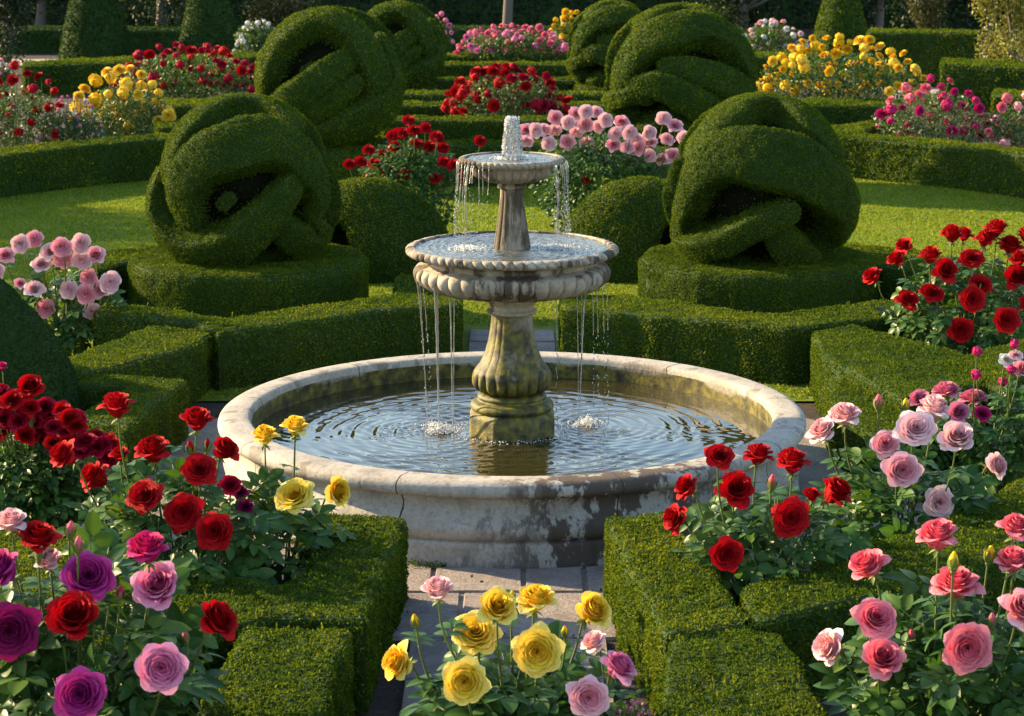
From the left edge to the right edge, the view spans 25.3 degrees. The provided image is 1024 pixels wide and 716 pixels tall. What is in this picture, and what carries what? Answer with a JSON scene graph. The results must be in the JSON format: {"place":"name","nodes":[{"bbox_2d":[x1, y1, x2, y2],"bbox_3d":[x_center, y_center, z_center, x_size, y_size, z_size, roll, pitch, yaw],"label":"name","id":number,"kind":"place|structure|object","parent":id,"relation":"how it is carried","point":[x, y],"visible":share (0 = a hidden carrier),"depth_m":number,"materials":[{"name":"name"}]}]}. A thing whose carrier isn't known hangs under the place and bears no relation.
{"place":"outdoors","nodes":[
{"label":"outdoors","id":0,"kind":"place"},
{"bbox_2d":[12,59,55,64],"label":"cross path","id":1,"kind":"structure","parent":0,"point":[29,59],"depth_m":39.81,"materials":[{"name":"beige gravel"}]},
{"bbox_2d":[153,119,180,133],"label":"lawn","id":2,"kind":"structure","parent":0,"point":[164,126],"depth_m":24.99,"materials":[{"name":"green plant"}]},
{"bbox_2d":[392,329,616,715],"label":"garden path","id":3,"kind":"structure","parent":0,"point":[565,584],"depth_m":9.91,"materials":[{"name":"grey stone"}]},
{"bbox_2d":[381,584,617,715],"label":"rose bush","id":4,"kind":"object","parent":3,"relation":"on","point":[539,653],"visible":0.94,"depth_m":7.39,"materials":[{"name":"yellow plant"}]},
{"bbox_2d":[397,572,646,694],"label":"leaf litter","id":5,"kind":"object","parent":3,"relation":"on","point":[481,581],"visible":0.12,"depth_m":9.62,"materials":[{"name":"plant"}]},
{"bbox_2d":[420,576,651,715],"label":"rose bush","id":6,"kind":"object","parent":3,"relation":"on","point":[589,694],"visible":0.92,"depth_m":7.32,"materials":[{"name":"pink plant"}]},
{"bbox_2d":[613,699,653,715],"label":"wildflower clump","id":7,"kind":"object","parent":3,"relation":"on","point":[631,710],"visible":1,"depth_m":7.25,"materials":[{"name":"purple plant"}]},
{"bbox_2d":[78,418,930,615],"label":"gravel path","id":8,"kind":"structure","parent":0,"point":[816,455],"depth_m":12.13,"materials":[{"name":"grey gravel"}]},
{"bbox_2d":[0,167,1023,400],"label":"lawn","id":9,"kind":"structure","parent":0,"point":[468,327],"depth_m":20.74,"materials":[{"name":"green plant"}]},
{"bbox_2d":[0,230,127,357],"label":"rose bush","id":10,"kind":"object","parent":9,"relation":"on","point":[86,290],"visible":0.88,"depth_m":14.58,"materials":[{"name":"pink plant"}]},
{"bbox_2d":[0,132,168,198],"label":"curved hedge","id":11,"kind":"object","parent":9,"relation":"on","point":[43,167],"visible":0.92,"depth_m":23.19,"materials":[{"name":"green plant"}]},
{"bbox_2d":[46,245,157,327],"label":"box hedge","id":12,"kind":"object","parent":9,"relation":"on","point":[117,260],"visible":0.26,"depth_m":16.45,"materials":[{"name":"green plant"}]},
{"bbox_2d":[126,92,368,317],"bbox_3d":[-1.912,-1.106,16.420,1.760,1.597,1.750,0,12,0],"label":"knot topiary","id":13,"kind":"object","parent":9,"relation":"on","point":[243,203],"visible":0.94,"depth_m":15.94,"materials":[{"name":"green plant"}]},
{"bbox_2d":[92,273,463,390],"bbox_3d":[-1.344,-0.195,14.933,2.715,0.427,1.435,-6,13,-26],"label":"box hedge","id":14,"kind":"object","parent":9,"relation":"on","point":[261,348],"visible":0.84,"depth_m":14.48,"materials":[{"name":"green plant"}]},
{"bbox_2d":[253,5,406,180],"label":"knot topiary","id":15,"kind":"object","parent":9,"relation":"on","point":[336,75],"visible":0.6,"depth_m":22.88,"materials":[{"name":"green plant"}]},
{"bbox_2d":[330,176,448,283],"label":"domed topiary","id":16,"kind":"object","parent":9,"relation":"on","point":[383,224],"visible":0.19,"depth_m":17.74,"materials":[{"name":"green plant"}]},
{"bbox_2d":[342,115,486,227],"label":"rose bush","id":17,"kind":"object","parent":9,"relation":"on","point":[408,161],"visible":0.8,"depth_m":18.85,"materials":[{"name":"red plant"}]},
{"bbox_2d":[350,138,589,186],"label":"straight hedge","id":18,"kind":"object","parent":9,"relation":"on","point":[458,148],"visible":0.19,"depth_m":23.23,"materials":[{"name":"green plant"}]},
{"bbox_2d":[520,104,686,230],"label":"rose bush","id":19,"kind":"object","parent":9,"relation":"on","point":[634,143],"visible":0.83,"depth_m":18.74,"materials":[{"name":"pink plant"}]},
{"bbox_2d":[560,175,672,283],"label":"domed topiary","id":20,"kind":"object","parent":9,"relation":"on","point":[627,217],"visible":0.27,"depth_m":17.74,"materials":[{"name":"green plant"}]},
{"bbox_2d":[601,2,757,179],"bbox_3d":[1.709,-2.716,23.444,1.597,1.868,1.723,0,12,0],"label":"knot topiary","id":21,"kind":"object","parent":9,"relation":"on","point":[687,64],"visible":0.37,"depth_m":22.82,"materials":[{"name":"green plant"}]},
{"bbox_2d":[557,291,921,384],"bbox_3d":[1.460,-0.137,14.663,2.332,0.423,1.174,0,12,0],"label":"box hedge","id":22,"kind":"object","parent":9,"relation":"on","point":[762,347],"visible":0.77,"depth_m":14.41,"materials":[{"name":"green plant"}]},
{"bbox_2d":[637,91,878,315],"bbox_3d":[1.778,-1.112,16.429,1.749,1.605,1.745,0,12,0],"label":"knot topiary","id":23,"kind":"object","parent":9,"relation":"on","point":[761,200],"visible":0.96,"depth_m":15.93,"materials":[{"name":"green plant"}]},
{"bbox_2d":[831,119,881,134],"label":"garden hedge","id":24,"kind":"object","parent":9,"relation":"on","point":[866,126],"visible":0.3,"depth_m":24.76,"materials":[{"name":"green plant"}]},
{"bbox_2d":[837,131,1023,198],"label":"curved hedge","id":25,"kind":"object","parent":9,"relation":"on","point":[985,167],"visible":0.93,"depth_m":23.25,"materials":[{"name":"green plant"}]},
{"bbox_2d":[842,242,1023,334],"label":"box hedge","id":26,"kind":"object","parent":9,"relation":"on","point":[890,275],"visible":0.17,"depth_m":16.27,"materials":[{"name":"green plant"}]},
{"bbox_2d":[862,218,1023,354],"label":"rose bush","id":27,"kind":"object","parent":9,"relation":"on","point":[1000,323],"visible":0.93,"depth_m":14.11,"materials":[{"name":"red plant"}]},
{"bbox_2d":[0,28,1023,715],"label":"ground","id":28,"kind":"structure","parent":0,"point":[386,700],"depth_m":13.63,"materials":[{"name":"soil"}]},
{"bbox_2d":[0,58,14,117],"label":"wildflower clump","id":29,"kind":"object","parent":28,"relation":"on","point":[4,73],"visible":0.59,"depth_m":29.82,"materials":[{"name":"white plant"}]},
{"bbox_2d":[0,0,34,74],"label":"background tree","id":30,"kind":"object","parent":28,"relation":"on","point":[12,12],"visible":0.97,"depth_m":36.51,"materials":[{"name":"green plant"}]},
{"bbox_2d":[0,60,63,147],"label":"rose bush","id":31,"kind":"object","parent":28,"relation":"on","point":[36,111],"visible":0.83,"depth_m":24.17,"materials":[{"name":"red plant"}]},
{"bbox_2d":[0,277,85,464],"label":"cone topiary","id":32,"kind":"object","parent":28,"relation":"on","point":[30,342],"visible":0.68,"depth_m":12.47,"materials":[{"name":"green plant"}]},
{"bbox_2d":[0,361,127,531],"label":"flower bush","id":33,"kind":"object","parent":28,"relation":"on","point":[38,429],"visible":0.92,"depth_m":10.64,"materials":[{"name":"red plant"}]},
{"bbox_2d":[1,0,131,25],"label":"background tree","id":34,"kind":"object","parent":28,"relation":"on","point":[40,15],"visible":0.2,"depth_m":45.52,"materials":[{"name":"green plant"}]},
{"bbox_2d":[35,95,107,144],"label":"wildflower clump","id":35,"kind":"object","parent":28,"relation":"on","point":[64,127],"visible":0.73,"depth_m":24.15,"materials":[{"name":"white plant"}]},
{"bbox_2d":[58,0,132,58],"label":"cone topiary","id":36,"kind":"object","parent":28,"relation":"on","point":[95,28],"visible":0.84,"depth_m":37.76,"materials":[{"name":"green plant"}]},
{"bbox_2d":[0,508,238,715],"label":"rose bush","id":37,"kind":"object","parent":28,"relation":"on","point":[149,662],"visible":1,"depth_m":7.18,"materials":[{"name":"multicoloured plant"}]},
{"bbox_2d":[68,64,175,137],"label":"rose bush","id":38,"kind":"object","parent":28,"relation":"on","point":[112,103],"visible":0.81,"depth_m":25.73,"materials":[{"name":"yellow plant"}]},
{"bbox_2d":[0,25,264,53],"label":"back hedge","id":39,"kind":"object","parent":28,"relation":"on","point":[44,39],"visible":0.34,"depth_m":41.20,"materials":[{"name":"green plant"}]},
{"bbox_2d":[77,373,189,485],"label":"box hedge","id":40,"kind":"object","parent":28,"relation":"on","point":[159,406],"visible":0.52,"depth_m":12.44,"materials":[{"name":"green plant"}]},
{"bbox_2d":[21,51,258,95],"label":"garden hedge","id":41,"kind":"object","parent":28,"relation":"on","point":[67,76],"visible":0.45,"depth_m":33.44,"materials":[{"name":"green plant"}]},
{"bbox_2d":[69,325,212,405],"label":"box hedge","id":42,"kind":"object","parent":28,"relation":"on","point":[168,352],"visible":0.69,"depth_m":13.56,"materials":[{"name":"green plant"}]},
{"bbox_2d":[94,97,211,137],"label":"garden hedge","id":43,"kind":"object","parent":28,"relation":"on","point":[183,106],"visible":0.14,"depth_m":27.31,"materials":[{"name":"green plant"}]},
{"bbox_2d":[119,0,186,26],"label":"background tree","id":44,"kind":"object","parent":28,"relation":"on","point":[161,14],"visible":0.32,"depth_m":42.24,"materials":[{"name":"green plant"}]},
{"bbox_2d":[49,391,310,587],"bbox_3d":[-1.387,0.700,9.312,1.047,1.185,1.011,10,16,41],"label":"rose bush","id":45,"kind":"object","parent":28,"relation":"on","point":[198,523],"visible":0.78,"depth_m":9.13,"materials":[{"name":"red plant"}]},
{"bbox_2d":[109,41,254,99],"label":"rose bush","id":46,"kind":"object","parent":28,"relation":"on","point":[199,69],"visible":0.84,"depth_m":30.91,"materials":[{"name":"red plant"}]},
{"bbox_2d":[0,510,409,715],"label":"box hedge","id":47,"kind":"object","parent":28,"relation":"on","point":[358,588],"visible":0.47,"depth_m":8.89,"materials":[{"name":"green plant"}]},
{"bbox_2d":[177,0,240,54],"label":"cone topiary","id":48,"kind":"object","parent":28,"relation":"on","point":[213,23],"visible":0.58,"depth_m":37.81,"materials":[{"name":"green plant"}]},
{"bbox_2d":[232,19,274,52],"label":"rose bush","id":49,"kind":"object","parent":28,"relation":"on","point":[252,33],"visible":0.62,"depth_m":36.54,"materials":[{"name":"white plant"}]},
{"bbox_2d":[197,622,355,715],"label":"box hedge","id":50,"kind":"object","parent":28,"relation":"on","point":[277,671],"visible":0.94,"depth_m":8.01,"materials":[{"name":"green plant"}]},
{"bbox_2d":[239,0,321,29],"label":"background shrub","id":51,"kind":"object","parent":28,"relation":"on","point":[275,16],"visible":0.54,"depth_m":41.37,"materials":[{"name":"green plant"}]},
{"bbox_2d":[219,415,356,588],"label":"rose bush","id":52,"kind":"object","parent":28,"relation":"on","point":[294,496],"visible":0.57,"depth_m":9.38,"materials":[{"name":"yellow plant"}]},
{"bbox_2d":[367,0,447,91],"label":"knot topiary","id":53,"kind":"object","parent":28,"relation":"on","point":[418,32],"visible":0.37,"depth_m":29.86,"materials":[{"name":"green plant"}]},
{"bbox_2d":[435,11,454,51],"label":"rose bush","id":54,"kind":"object","parent":28,"relation":"on","point":[448,26],"visible":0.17,"depth_m":37.58,"materials":[{"name":"pink plant"}]},
{"bbox_2d":[381,113,576,140],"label":"straight hedge","id":55,"kind":"object","parent":28,"relation":"on","point":[459,127],"visible":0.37,"depth_m":25.58,"materials":[{"name":"green plant"}]},
{"bbox_2d":[375,99,622,141],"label":"straight hedge","id":56,"kind":"object","parent":28,"relation":"on","point":[417,107],"visible":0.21,"depth_m":27.29,"materials":[{"name":"green plant"}]},
{"bbox_2d":[402,89,604,102],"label":"straight hedge","id":57,"kind":"object","parent":28,"relation":"on","point":[424,95],"visible":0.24,"depth_m":28.70,"materials":[{"name":"green plant"}]},
{"bbox_2d":[439,60,570,77],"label":"straight hedge","id":58,"kind":"object","parent":28,"relation":"on","point":[452,68],"visible":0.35,"depth_m":33.28,"materials":[{"name":"green plant"}]},
{"bbox_2d":[440,62,572,116],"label":"rose bush","id":59,"kind":"object","parent":28,"relation":"on","point":[492,96],"visible":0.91,"depth_m":26.46,"materials":[{"name":"red plant"}]},
{"bbox_2d":[435,75,577,90],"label":"straight hedge","id":60,"kind":"object","parent":28,"relation":"on","point":[562,83],"visible":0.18,"depth_m":30.64,"materials":[{"name":"green plant"}]},
{"bbox_2d":[446,52,567,62],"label":"straight hedge","id":61,"kind":"object","parent":28,"relation":"on","point":[461,57],"visible":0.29,"depth_m":34.93,"materials":[{"name":"green plant"}]},
{"bbox_2d":[502,0,512,25],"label":"column","id":62,"kind":"structure","parent":28,"relation":"on","point":[507,12],"depth_m":41.84,"materials":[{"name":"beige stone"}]},
{"bbox_2d":[453,23,568,62],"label":"rose bush","id":63,"kind":"object","parent":28,"relation":"on","point":[520,40],"visible":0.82,"depth_m":34.81,"materials":[{"name":"pink plant"}]},
{"bbox_2d":[218,151,805,570],"bbox_3d":[0.000,-0.163,11.634,3.006,1.732,3.006,0,12,0],"label":"fountain","id":64,"kind":"object","parent":28,"relation":"on","point":[512,277],"visible":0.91,"depth_m":11.19,"materials":[{"name":"stone"}]},
{"bbox_2d":[442,244,490,252],"bbox_3d":[-0.209,-0.564,11.510,0.340,0.027,0.301,0,12,0],"label":"splash","id":65,"kind":"object","parent":64,"relation":"on","point":[470,247],"visible":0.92,"depth_m":11.48,"materials":[{"name":"white liquid"}]},
{"bbox_2d":[255,377,768,475],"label":"pool water","id":66,"kind":"structure","parent":64,"relation":"in","point":[645,427],"depth_m":11.77,"materials":[{"name":"blue liquid"}]},
{"bbox_2d":[415,421,459,437],"bbox_3d":[-0.352,0.346,11.726,0.230,0.082,0.246,-9,15,-37],"label":"splash","id":67,"kind":"object","parent":66,"relation":"on","point":[441,429],"visible":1,"depth_m":11.72,"materials":[{"name":"white liquid"}]},
{"bbox_2d":[415,279,608,432],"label":"falling water","id":68,"kind":"structure","parent":66,"relation":"on","point":[437,332],"depth_m":11.50,"materials":[{"name":"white liquid"}]},
{"bbox_2d":[454,422,571,444],"bbox_3d":[-0.001,0.369,11.749,0.623,0.028,0.586,0,12,0],"label":"splash","id":69,"kind":"object","parent":66,"relation":"on","point":[514,441],"visible":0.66,"depth_m":11.63,"materials":[{"name":"white liquid"}]},
{"bbox_2d":[568,413,605,427],"bbox_3d":[0.395,0.318,11.897,0.202,0.068,0.234,-3,12,-14],"label":"splash","id":70,"kind":"object","parent":66,"relation":"on","point":[586,420],"visible":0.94,"depth_m":11.88,"materials":[{"name":"white liquid"}]},
{"bbox_2d":[500,115,523,159],"bbox_3d":[-0.002,-1.105,11.435,0.120,0.226,0.117,9,15,36],"label":"water jet","id":71,"kind":"object","parent":64,"relation":"on","point":[514,143],"visible":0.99,"depth_m":11.41,"materials":[{"name":"white liquid"}]},
{"bbox_2d":[490,155,536,159],"bbox_3d":[-0.005,-1.010,11.451,0.259,0.020,0.214,0,12,0],"label":"splash","id":72,"kind":"object","parent":64,"relation":"on","point":[511,158],"visible":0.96,"depth_m":11.41,"materials":[{"name":"white liquid"}]},
{"bbox_2d":[532,243,587,251],"bbox_3d":[0.224,-0.563,11.512,0.325,0.024,0.290,-3,12,-15],"label":"splash","id":73,"kind":"object","parent":64,"relation":"on","point":[554,246],"visible":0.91,"depth_m":11.51,"materials":[{"name":"white liquid"}]},
{"bbox_2d":[291,537,737,568],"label":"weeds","id":74,"kind":"object","parent":28,"relation":"on","point":[425,565],"visible":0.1,"depth_m":10.39,"materials":[{"name":"green plant"}]},
{"bbox_2d":[550,8,578,52],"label":"rose bush","id":75,"kind":"object","parent":28,"relation":"on","point":[562,28],"visible":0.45,"depth_m":37.52,"materials":[{"name":"yellow plant"}]},
{"bbox_2d":[444,24,745,53],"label":"back hedge","id":76,"kind":"object","parent":28,"relation":"on","point":[459,33],"visible":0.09,"depth_m":40.71,"materials":[{"name":"green plant"}]},
{"bbox_2d":[565,0,642,90],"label":"knot topiary","id":77,"kind":"object","parent":28,"relation":"on","point":[596,27],"visible":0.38,"depth_m":29.87,"materials":[{"name":"green plant"}]},
{"bbox_2d":[602,511,752,715],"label":"box hedge","id":78,"kind":"object","parent":28,"relation":"on","point":[657,594],"visible":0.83,"depth_m":8.99,"materials":[{"name":"green plant"}]},
{"bbox_2d":[681,0,786,44],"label":"background tree","id":79,"kind":"object","parent":28,"relation":"on","point":[741,13],"visible":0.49,"depth_m":42.52,"materials":[{"name":"green plant"}]},
{"bbox_2d":[655,626,828,715],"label":"box hedge","id":80,"kind":"object","parent":28,"relation":"on","point":[733,672],"visible":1,"depth_m":7.91,"materials":[{"name":"green plant"}]},
{"bbox_2d":[663,443,873,610],"bbox_3d":[1.031,0.764,9.353,0.834,0.931,0.791,7,14,31],"label":"rose bush","id":81,"kind":"object","parent":28,"relation":"on","point":[725,553],"visible":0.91,"depth_m":9.18,"materials":[{"name":"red plant"}]},
{"bbox_2d":[744,18,808,51],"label":"rose bush","id":82,"kind":"object","parent":28,"relation":"on","point":[765,35],"visible":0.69,"depth_m":36.47,"materials":[{"name":"white plant"}]},
{"bbox_2d":[753,49,814,85],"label":"garden hedge","id":83,"kind":"object","parent":28,"relation":"on","point":[762,58],"visible":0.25,"depth_m":34.81,"materials":[{"name":"green plant"}]},
{"bbox_2d":[810,0,866,69],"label":"cone topiary","id":84,"kind":"object","parent":28,"relation":"on","point":[846,18],"visible":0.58,"depth_m":37.35,"materials":[{"name":"green plant"}]},
{"bbox_2d":[756,32,928,104],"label":"rose bush","id":85,"kind":"object","parent":28,"relation":"on","point":[796,61],"visible":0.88,"depth_m":28.47,"materials":[{"name":"yellow plant"}]},
{"bbox_2d":[802,96,898,134],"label":"garden hedge","id":86,"kind":"object","parent":28,"relation":"on","point":[836,111],"visible":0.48,"depth_m":27.30,"materials":[{"name":"green plant"}]},
{"bbox_2d":[801,0,945,47],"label":"background tree","id":87,"kind":"object","parent":28,"relation":"on","point":[876,18],"visible":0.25,"depth_m":42.52,"materials":[{"name":"green plant"}]},
{"bbox_2d":[738,478,1023,699],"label":"box hedge","id":88,"kind":"object","parent":28,"relation":"on","point":[801,612],"visible":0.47,"depth_m":8.96,"materials":[{"name":"green plant"}]},
{"bbox_2d":[824,379,985,499],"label":"box hedge","id":89,"kind":"object","parent":28,"relation":"on","point":[838,391],"visible":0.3,"depth_m":12.13,"materials":[{"name":"green plant"}]},
{"bbox_2d":[805,394,1006,548],"bbox_3d":[1.760,0.624,10.129,0.932,0.904,0.986,0,12,0],"label":"rose bush","id":90,"kind":"object","parent":28,"relation":"on","point":[909,473],"visible":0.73,"depth_m":9.96,"materials":[{"name":"pink plant"}]},
{"bbox_2d":[809,323,1006,419],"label":"box hedge","id":91,"kind":"object","parent":28,"relation":"on","point":[895,371],"visible":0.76,"depth_m":13.10,"materials":[{"name":"green plant"}]},
{"bbox_2d":[809,513,1023,715],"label":"rose bush","id":92,"kind":"object","parent":28,"relation":"on","point":[953,681],"visible":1,"depth_m":7.44,"materials":[{"name":"pink plant"}]},
{"bbox_2d":[865,27,979,86],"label":"garden hedge","id":93,"kind":"object","parent":28,"relation":"on","point":[927,49],"visible":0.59,"depth_m":34.39,"materials":[{"name":"green plant"}]},
{"bbox_2d":[902,0,953,29],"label":"background shrub","id":94,"kind":"object","parent":28,"relation":"on","point":[928,14],"visible":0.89,"depth_m":39.40,"materials":[{"name":"green plant"}]},
{"bbox_2d":[871,74,995,142],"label":"rose bush","id":95,"kind":"object","parent":28,"relation":"on","point":[947,105],"visible":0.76,"depth_m":24.47,"materials":[{"name":"pink plant"}]},
{"bbox_2d":[914,0,1005,40],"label":"background tree","id":96,"kind":"object","parent":28,"relation":"on","point":[952,10],"visible":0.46,"depth_m":44.37,"materials":[{"name":"green plant"}]},
{"bbox_2d":[908,339,1023,499],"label":"rose bush","id":97,"kind":"object","parent":28,"relation":"on","point":[960,411],"visible":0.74,"depth_m":11.37,"materials":[{"name":"pink plant"}]},
{"bbox_2d":[933,338,1023,452],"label":"box hedge","id":98,"kind":"object","parent":28,"relation":"on","point":[991,385],"visible":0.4,"depth_m":12.76,"materials":[{"name":"green plant"}]},
{"bbox_2d":[938,57,1023,112],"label":"garden hedge","id":99,"kind":"object","parent":28,"relation":"on","point":[982,79],"visible":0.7,"depth_m":30.85,"materials":[{"name":"green plant"}]},
{"bbox_2d":[968,0,1023,60],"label":"autumn tree","id":100,"kind":"object","parent":28,"relation":"on","point":[1002,40],"visible":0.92,"depth_m":31.70,"materials":[{"name":"yellow plant"}]},
{"bbox_2d":[980,91,1023,147],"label":"rose bush","id":101,"kind":"object","parent":28,"relation":"on","point":[1001,126],"visible":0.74,"depth_m":24.44,"materials":[{"name":"pink plant"}]},
{"bbox_2d":[989,88,1023,131],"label":"garden hedge","id":102,"kind":"object","parent":28,"relation":"on","point":[996,96],"visible":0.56,"depth_m":28.49,"materials":[{"name":"green plant"}]},
{"bbox_2d":[453,160,570,252],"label":"falling water","id":103,"kind":"structure","parent":0,"point":[555,176],"depth_m":11.37,"materials":[{"name":"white liquid"}]},
{"bbox_2d":[9,0,1023,28],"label":"ivy wall","id":104,"kind":"structure","parent":0,"point":[490,12],"depth_m":48.00,"materials":[{"name":"green plant"}]},
{"bbox_2d":[871,87,938,98],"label":"path","id":105,"kind":"structure","parent":0,"point":[934,89],"depth_m":33.96,"materials":[{"name":"beige gravel"}]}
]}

